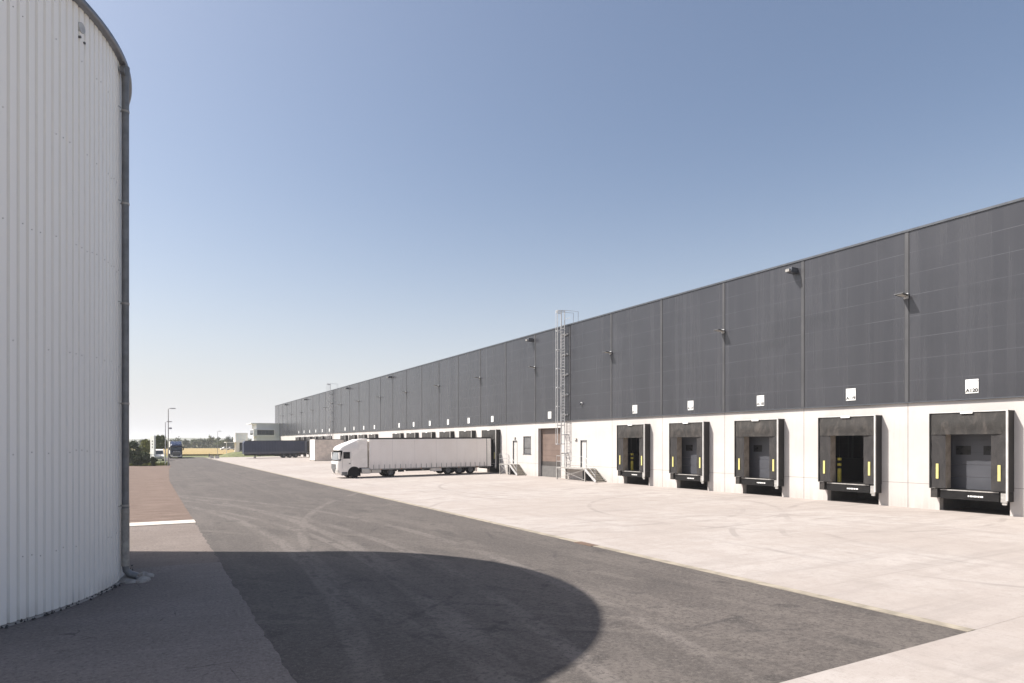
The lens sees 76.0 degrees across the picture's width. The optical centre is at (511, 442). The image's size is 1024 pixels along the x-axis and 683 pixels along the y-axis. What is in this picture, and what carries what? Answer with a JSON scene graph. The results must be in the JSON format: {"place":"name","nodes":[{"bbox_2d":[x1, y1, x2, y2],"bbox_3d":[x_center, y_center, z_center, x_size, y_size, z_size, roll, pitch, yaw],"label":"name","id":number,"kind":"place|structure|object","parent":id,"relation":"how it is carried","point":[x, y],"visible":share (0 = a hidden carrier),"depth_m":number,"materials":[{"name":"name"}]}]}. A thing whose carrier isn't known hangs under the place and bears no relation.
{"place":"outdoors","nodes":[
{"label":"outdoors","id":0,"kind":"place"},
{"bbox_2d":[0,562,296,682],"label":"apron pavement","id":1,"kind":"structure","parent":0,"point":[190,623],"depth_m":11.99,"materials":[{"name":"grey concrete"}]},
{"bbox_2d":[0,565,132,628],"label":"dirt","id":2,"kind":"structure","parent":1,"relation":"on","point":[46,614],"depth_m":13.98,"materials":[{"name":"black soil"}]},
{"bbox_2d":[119,571,154,583],"bbox_3d":[-9.916,3.593,17.307,0.776,0.315,1.216,0,0,-17],"label":"mortar pad","id":3,"kind":"object","parent":1,"relation":"on","point":[143,577],"visible":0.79,"depth_m":17.07,"materials":[{"name":"grey concrete"}]},
{"bbox_2d":[129,461,169,465],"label":"tall grass","id":4,"kind":"structure","parent":0,"point":[156,463],"depth_m":104.48,"materials":[{"name":"yellow plant"}]},
{"bbox_2d":[129,465,192,522],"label":"gravel verge","id":5,"kind":"structure","parent":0,"point":[153,496],"depth_m":43.22,"materials":[{"name":"brown gravel"}]},
{"bbox_2d":[150,456,157,465],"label":"bush","id":6,"kind":"object","parent":5,"relation":"on","point":[153,460],"visible":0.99,"depth_m":102.36,"materials":[{"name":"green plant"}]},
{"bbox_2d":[168,408,175,465],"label":"street lamp","id":7,"kind":"object","parent":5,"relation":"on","point":[168,433],"visible":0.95,"depth_m":102.48,"materials":[{"name":"metal"}]},
{"bbox_2d":[129,523,218,568],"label":"tan pavement","id":8,"kind":"structure","parent":0,"point":[164,545],"depth_m":22.77,"materials":[{"name":"concrete"}]},
{"bbox_2d":[129,438,251,441],"bbox_3d":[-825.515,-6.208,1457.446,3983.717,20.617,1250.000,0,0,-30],"label":"hills","id":9,"kind":"structure","parent":0,"point":[189,439],"depth_m":2021.01,"materials":[{"name":"green plant"}]},
{"bbox_2d":[163,448,233,455],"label":"wheat field","id":10,"kind":"structure","parent":0,"point":[198,451],"depth_m":242.75,"materials":[{"name":"yellow plant"}]},
{"bbox_2d":[164,456,268,457],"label":"grass strip","id":11,"kind":"object","parent":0,"point":[201,456],"depth_m":175.64,"materials":[{"name":"green plant"}]},
{"bbox_2d":[219,452,264,456],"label":"grass bank","id":12,"kind":"structure","parent":0,"point":[235,454],"depth_m":167.44,"materials":[{"name":"green plant"}]},
{"bbox_2d":[85,0,1023,438],"label":"sky","id":13,"kind":"structure","parent":0,"point":[337,193],"materials":[{"name":"blue"}]},
{"bbox_2d":[164,457,965,682],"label":"road","id":14,"kind":"structure","parent":0,"point":[333,584],"depth_m":14.60,"materials":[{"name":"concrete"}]},
{"bbox_2d":[169,441,183,457],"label":"truck","id":15,"kind":"object","parent":14,"relation":"on","point":[175,448],"visible":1,"depth_m":153.32,"materials":[{"name":"blue paint"}]},
{"bbox_2d":[133,444,1023,682],"bbox_3d":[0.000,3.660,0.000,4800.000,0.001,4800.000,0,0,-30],"label":"ground","id":16,"kind":"structure","parent":0,"point":[780,682],"depth_m":12.99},
{"bbox_2d":[0,0,131,627],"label":"silo","id":17,"kind":"object","parent":16,"relation":"on","point":[62,62],"visible":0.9,"depth_m":14.14,"materials":[{"name":"white metal"}]},
{"bbox_2d":[118,65,137,578],"bbox_3d":[-9.974,-3.115,17.013,0.458,13.349,0.383,0,0,-30],"label":"downpipe","id":18,"kind":"object","parent":17,"relation":"attached to","point":[125,404],"visible":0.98,"depth_m":16.99,"materials":[{"name":"metal"}]},
{"bbox_2d":[130,520,195,526],"bbox_3d":[-21.543,3.610,26.011,16.150,0.080,1.300,0,0,-30],"label":"kerb strip","id":19,"kind":"object","parent":16,"relation":"on","point":[161,523],"visible":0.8,"depth_m":29.22,"materials":[{"name":"concrete"}]},
{"bbox_2d":[137,445,233,447],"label":"undergrowth","id":20,"kind":"object","parent":16,"relation":"on","point":[207,446],"visible":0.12,"depth_m":463.27,"materials":[{"name":"green plant"}]},
{"bbox_2d":[182,439,190,447],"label":"tree","id":21,"kind":"object","parent":16,"relation":"on","point":[186,443],"visible":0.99,"depth_m":407.40,"materials":[{"name":"green plant"}]},
{"bbox_2d":[190,438,198,445],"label":"tree","id":22,"kind":"object","parent":16,"relation":"on","point":[194,442],"visible":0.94,"depth_m":429.97,"materials":[{"name":"green plant"}]},
{"bbox_2d":[200,438,210,446],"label":"tree","id":23,"kind":"object","parent":16,"relation":"on","point":[204,442],"visible":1,"depth_m":406.84,"materials":[{"name":"green plant"}]},
{"bbox_2d":[207,436,214,446],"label":"tree","id":24,"kind":"object","parent":16,"relation":"on","point":[211,440],"visible":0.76,"depth_m":430.96,"materials":[{"name":"green plant"}]},
{"bbox_2d":[214,436,220,446],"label":"tree","id":25,"kind":"object","parent":16,"relation":"on","point":[215,441],"visible":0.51,"depth_m":450.76,"materials":[{"name":"green plant"}]},
{"bbox_2d":[215,440,227,447],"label":"tree","id":26,"kind":"object","parent":16,"relation":"on","point":[222,443],"visible":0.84,"depth_m":405.94,"materials":[{"name":"green plant"}]},
{"bbox_2d":[224,435,233,446],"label":"tree","id":27,"kind":"object","parent":16,"relation":"on","point":[228,439],"visible":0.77,"depth_m":430.93,"materials":[{"name":"green plant"}]},
{"bbox_2d":[224,433,247,452],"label":"gatehouse","id":28,"kind":"object","parent":16,"relation":"on","point":[239,438],"visible":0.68,"depth_m":196.05,"materials":[{"name":"white concrete"}]},
{"bbox_2d":[248,423,279,440],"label":"office building","id":29,"kind":"structure","parent":16,"relation":"on","point":[263,431],"depth_m":189.60,"materials":[{"name":"white concrete"}]},
{"bbox_2d":[209,458,975,631],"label":"gutter strip","id":30,"kind":"object","parent":16,"relation":"on","point":[944,624],"visible":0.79,"depth_m":17.47,"materials":[{"name":"concrete"}]},
{"bbox_2d":[574,541,596,545],"bbox_3d":[2.641,3.610,23.308,0.330,0.060,1.000,0,0,-30],"label":"drain grate","id":31,"kind":"object","parent":30,"relation":"on","point":[585,543],"visible":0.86,"depth_m":23.33,"materials":[{"name":"concrete"}]},
{"bbox_2d":[275,197,1023,516],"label":"warehouse","id":32,"kind":"structure","parent":16,"relation":"on","point":[809,343],"depth_m":41.95,"materials":[{"name":"grey metal"}]},
{"bbox_2d":[306,437,311,454],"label":"loading dock","id":33,"kind":"object","parent":32,"relation":"attached to","point":[308,444],"visible":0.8,"depth_m":156.92,"materials":[{"name":"black rubber"}]},
{"bbox_2d":[327,384,331,438],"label":"caged ladder","id":34,"kind":"object","parent":32,"relation":"attached to","point":[330,410],"visible":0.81,"depth_m":138.35,"materials":[{"name":"metal"}]},
{"bbox_2d":[340,435,347,441],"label":"loading dock","id":35,"kind":"object","parent":32,"relation":"attached to","point":[345,437],"visible":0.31,"depth_m":128.34,"materials":[{"name":"black rubber"}]},
{"bbox_2d":[349,435,356,439],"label":"loading dock","id":36,"kind":"object","parent":32,"relation":"attached to","point":[351,437],"visible":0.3,"depth_m":123.44,"materials":[{"name":"black rubber"}]},
{"bbox_2d":[358,434,366,438],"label":"loading dock","id":37,"kind":"object","parent":32,"relation":"attached to","point":[362,436],"visible":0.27,"depth_m":117.98,"materials":[{"name":"black rubber"}]},
{"bbox_2d":[369,434,377,437],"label":"loading dock","id":38,"kind":"object","parent":32,"relation":"attached to","point":[373,435],"visible":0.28,"depth_m":112.44,"materials":[{"name":"black rubber"}]},
{"bbox_2d":[392,433,403,437],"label":"loading dock","id":39,"kind":"object","parent":32,"relation":"attached to","point":[397,435],"visible":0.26,"depth_m":101.65,"materials":[{"name":"black rubber"}]},
{"bbox_2d":[406,432,418,437],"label":"loading dock","id":40,"kind":"object","parent":32,"relation":"attached to","point":[412,435],"visible":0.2,"depth_m":96.15,"materials":[{"name":"black rubber"}]},
{"bbox_2d":[422,432,434,437],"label":"loading dock","id":41,"kind":"object","parent":32,"relation":"attached to","point":[428,434],"visible":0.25,"depth_m":90.86,"materials":[{"name":"black rubber"}]},
{"bbox_2d":[439,431,453,437],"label":"loading dock","id":42,"kind":"object","parent":32,"relation":"attached to","point":[446,433],"visible":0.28,"depth_m":85.46,"materials":[{"name":"black rubber"}]},
{"bbox_2d":[459,430,475,436],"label":"loading dock","id":43,"kind":"object","parent":32,"relation":"attached to","point":[468,433],"visible":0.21,"depth_m":79.94,"materials":[{"name":"black rubber"}]},
{"bbox_2d":[482,429,499,468],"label":"loading dock","id":44,"kind":"object","parent":32,"relation":"attached to","point":[494,434],"visible":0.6,"depth_m":73.88,"materials":[{"name":"black rubber"}]},
{"bbox_2d":[491,439,492,462],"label":"dock door","id":45,"kind":"structure","parent":32,"relation":"in","point":[491,439],"depth_m":76.51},
{"bbox_2d":[513,441,516,463],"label":"staff door","id":46,"kind":"structure","parent":32,"relation":"in","point":[514,442],"depth_m":71.25,"materials":[{"name":"metal"}]},
{"bbox_2d":[524,436,530,454],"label":"window","id":47,"kind":"structure","parent":32,"relation":"in","point":[527,439],"depth_m":68.95,"materials":[{"name":"grey glass"}]},
{"bbox_2d":[541,428,560,466],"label":"gate door","id":48,"kind":"structure","parent":32,"relation":"in","point":[549,446],"depth_m":65.66,"materials":[{"name":"brown metal"}]},
{"bbox_2d":[556,310,577,466],"bbox_3d":[5.164,-5.165,62.400,2.265,14.809,1.000,0,0,-30],"label":"caged ladder","id":49,"kind":"object","parent":32,"relation":"attached to","point":[561,369],"visible":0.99,"depth_m":61.82,"materials":[{"name":"metal"}]},
{"bbox_2d":[580,440,586,467],"bbox_3d":[6.626,0.990,60.067,0.162,2.500,1.000,0,0,-30],"label":"staff door","id":50,"kind":"structure","parent":32,"relation":"in","point":[583,443],"depth_m":60.23,"materials":[{"name":"metal"}]},
{"bbox_2d":[617,424,649,478],"bbox_3d":[11.118,0.673,54.222,3.505,4.414,3.480,0,0,-30],"label":"loading dock","id":51,"kind":"object","parent":32,"relation":"attached to","point":[625,432],"visible":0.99,"depth_m":53.07,"materials":[{"name":"black rubber"}]},
{"bbox_2d":[631,451,632,469],"bbox_3d":[10.056,1.500,54.885,0.170,1.600,0.170,0,0,-30],"label":"safety post","id":52,"kind":"object","parent":51,"relation":"on","point":[631,460],"visible":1,"depth_m":54.82,"materials":[{"name":"yellow metal"}]},
{"bbox_2d":[632,405,636,413],"bbox_3d":[10.059,-2.760,53.622,0.036,0.680,0.580,0,0,-30],"label":"dock sign","id":53,"kind":"object","parent":32,"relation":"attached to","point":[634,408],"visible":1,"depth_m":53.64,"materials":[{"name":"white"}]},
{"bbox_2d":[669,421,709,483],"bbox_3d":[14.199,0.673,48.784,3.505,4.414,3.480,0,0,-30],"label":"loading dock","id":54,"kind":"object","parent":32,"relation":"attached to","point":[678,431],"visible":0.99,"depth_m":47.75,"materials":[{"name":"black rubber"}]},
{"bbox_2d":[682,437,696,473],"bbox_3d":[13.578,0.770,48.432,0.052,3.040,3.080,0,0,-30],"label":"dock door","id":55,"kind":"structure","parent":32,"relation":"in","point":[689,444],"depth_m":48.95,"materials":[{"name":"grey metal"}]},
{"bbox_2d":[688,401,693,409],"bbox_3d":[13.139,-2.760,48.184,0.036,0.680,0.580,0,0,-30],"label":"dock sign","id":56,"kind":"object","parent":32,"relation":"attached to","point":[690,405],"visible":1,"depth_m":48.13,"materials":[{"name":"white"}]},
{"bbox_2d":[713,329,724,332],"bbox_3d":[14.348,-7.750,45.300,0.710,0.280,0.480,0,0,-30],"label":"flood light","id":57,"kind":"object","parent":32,"relation":"attached to","point":[721,331],"visible":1,"depth_m":45.29,"materials":[{"name":"metal"}]},
{"bbox_2d":[749,436,768,477],"bbox_3d":[16.658,0.770,42.994,0.052,3.040,3.080,0,0,-30],"label":"dock door","id":58,"kind":"structure","parent":32,"relation":"in","point":[758,446],"depth_m":43.41,"materials":[{"name":"grey metal"}]},
{"bbox_2d":[734,419,784,488],"bbox_3d":[17.279,0.673,43.346,3.505,4.414,3.480,0,0,-30],"label":"loading dock","id":59,"kind":"object","parent":32,"relation":"attached to","point":[745,430],"visible":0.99,"depth_m":42.26,"materials":[{"name":"black rubber"}]},
{"bbox_2d":[757,395,763,405],"bbox_3d":[16.220,-2.760,42.746,0.036,0.680,0.580,0,0,-30],"label":"dock sign","id":60,"kind":"object","parent":32,"relation":"attached to","point":[760,400],"visible":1,"depth_m":42.73,"materials":[{"name":"white"}]},
{"bbox_2d":[785,267,797,273],"bbox_3d":[17.180,-10.630,40.330,0.750,0.300,0.400,0,0,-30],"label":"light","id":61,"kind":"object","parent":32,"relation":"attached to","point":[791,270],"visible":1,"depth_m":40.22,"materials":[{"name":"metal"}]},
{"bbox_2d":[818,415,881,495],"bbox_3d":[20.359,0.673,37.907,3.505,4.414,3.480,0,0,-30],"label":"loading dock","id":62,"kind":"object","parent":32,"relation":"attached to","point":[867,427],"visible":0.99,"depth_m":36.84,"materials":[{"name":"black rubber"}]},
{"bbox_2d":[837,455,841,481],"bbox_3d":[19.287,1.500,38.588,0.170,1.600,0.170,0,0,-30],"label":"safety post","id":63,"kind":"object","parent":62,"relation":"on","point":[839,463],"visible":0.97,"depth_m":38.54,"materials":[{"name":"yellow metal"}]},
{"bbox_2d":[846,388,855,400],"bbox_3d":[19.300,-2.760,37.307,0.036,0.680,0.580,0,0,-30],"label":"dock sign","id":64,"kind":"object","parent":32,"relation":"attached to","point":[850,394],"visible":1,"depth_m":37.31,"materials":[{"name":"white"}]},
{"bbox_2d":[894,293,909,298],"bbox_3d":[20.508,-7.750,34.423,0.710,0.280,0.480,0,0,-30],"label":"flood light","id":65,"kind":"object","parent":32,"relation":"attached to","point":[905,295],"visible":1,"depth_m":34.40,"materials":[{"name":"metal"}]},
{"bbox_2d":[951,434,990,489],"bbox_3d":[22.819,0.770,32.118,0.052,3.040,3.080,0,0,-30],"label":"dock door","id":66,"kind":"structure","parent":32,"relation":"in","point":[977,465],"depth_m":32.33,"materials":[{"name":"grey metal"}]},
{"bbox_2d":[929,410,1014,504],"bbox_3d":[23.440,0.673,32.469,3.505,4.414,3.480,0,0,-30],"label":"loading dock","id":67,"kind":"object","parent":32,"relation":"attached to","point":[998,425],"visible":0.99,"depth_m":31.37,"materials":[{"name":"rubber"}]},
{"bbox_2d":[965,379,978,393],"bbox_3d":[22.380,-2.760,31.869,0.036,0.680,0.580,0,0,-30],"label":"dock sign","id":68,"kind":"object","parent":32,"relation":"attached to","point":[971,385],"visible":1,"depth_m":31.84,"materials":[{"name":"white"}]},
{"bbox_2d":[210,456,1023,628],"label":"concrete yard","id":69,"kind":"structure","parent":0,"point":[962,568],"depth_m":26.11,"materials":[{"name":"beige concrete"}]},
{"bbox_2d":[242,440,306,457],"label":"semi trailer","id":70,"kind":"object","parent":69,"relation":"on","point":[287,448],"visible":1,"depth_m":151.97,"materials":[{"name":"blue fabric"}]},
{"bbox_2d":[310,439,343,460],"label":"container","id":71,"kind":"object","parent":69,"relation":"on","point":[321,449],"visible":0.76,"depth_m":126.68,"materials":[{"name":"beige metal"}]},
{"bbox_2d":[331,439,395,477],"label":"truck","id":72,"kind":"object","parent":69,"relation":"on","point":[349,458],"visible":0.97,"depth_m":66.30,"materials":[{"name":"white paint"}]},
{"bbox_2d":[362,437,490,473],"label":"semi trailer","id":73,"kind":"object","parent":69,"relation":"on","point":[449,455],"visible":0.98,"depth_m":70.30,"materials":[{"name":"white fabric"}]},
{"bbox_2d":[499,454,525,475],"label":"steel stairs","id":74,"kind":"structure","parent":69,"relation":"on","point":[516,469],"depth_m":69.77,"materials":[{"name":"grey metal"}]},
{"bbox_2d":[556,456,606,482],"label":"steel stairs","id":75,"kind":"structure","parent":69,"relation":"on","point":[594,475],"depth_m":58.09,"materials":[{"name":"grey metal"}]},
{"bbox_2d":[781,616,1023,682],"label":"concrete pavement","id":76,"kind":"structure","parent":0,"point":[994,653],"depth_m":10.68,"materials":[{"name":"beige concrete"}]},
{"label":"grass verge","id":77,"kind":"structure","parent":0,"visible":0},
{"bbox_2d":[129,450,133,462],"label":"bush","id":78,"kind":"object","parent":77,"relation":"on","point":[131,453],"visible":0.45,"depth_m":107.05,"materials":[{"name":"green plant"}]},
{"bbox_2d":[129,439,142,452],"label":"bush","id":79,"kind":"object","parent":77,"relation":"on","point":[133,444],"visible":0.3,"depth_m":117.45,"materials":[{"name":"green plant"}]},
{"bbox_2d":[131,452,146,465],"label":"bush","id":80,"kind":"object","parent":77,"relation":"on","point":[137,459],"visible":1,"depth_m":102.10,"materials":[{"name":"green plant"}]},
{"bbox_2d":[138,439,149,452],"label":"tree","id":81,"kind":"object","parent":77,"relation":"on","point":[145,445],"visible":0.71,"depth_m":134.16,"materials":[{"name":"green plant"}]},
{"bbox_2d":[143,452,150,463],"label":"bush","id":82,"kind":"object","parent":77,"relation":"on","point":[146,455],"visible":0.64,"depth_m":106.83,"materials":[{"name":"green plant"}]},
{"bbox_2d":[150,435,155,457],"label":"sign pylon","id":83,"kind":"object","parent":77,"relation":"on","point":[152,445],"visible":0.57,"depth_m":130.84,"materials":[{"name":"white metal"}]},
{"bbox_2d":[155,449,163,460],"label":"parked van","id":84,"kind":"object","parent":77,"relation":"on","point":[160,453],"visible":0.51,"depth_m":131.71,"materials":[{"name":"white paint"}]},
{"bbox_2d":[156,435,167,448],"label":"tree","id":85,"kind":"object","parent":77,"relation":"on","point":[160,442],"visible":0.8,"depth_m":146.91,"materials":[{"name":"green plant"}]},
{"bbox_2d":[165,421,171,463],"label":"street lamp","id":86,"kind":"object","parent":77,"relation":"on","point":[165,440],"visible":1,"depth_m":104.75,"materials":[{"name":"metal"}]}
]}

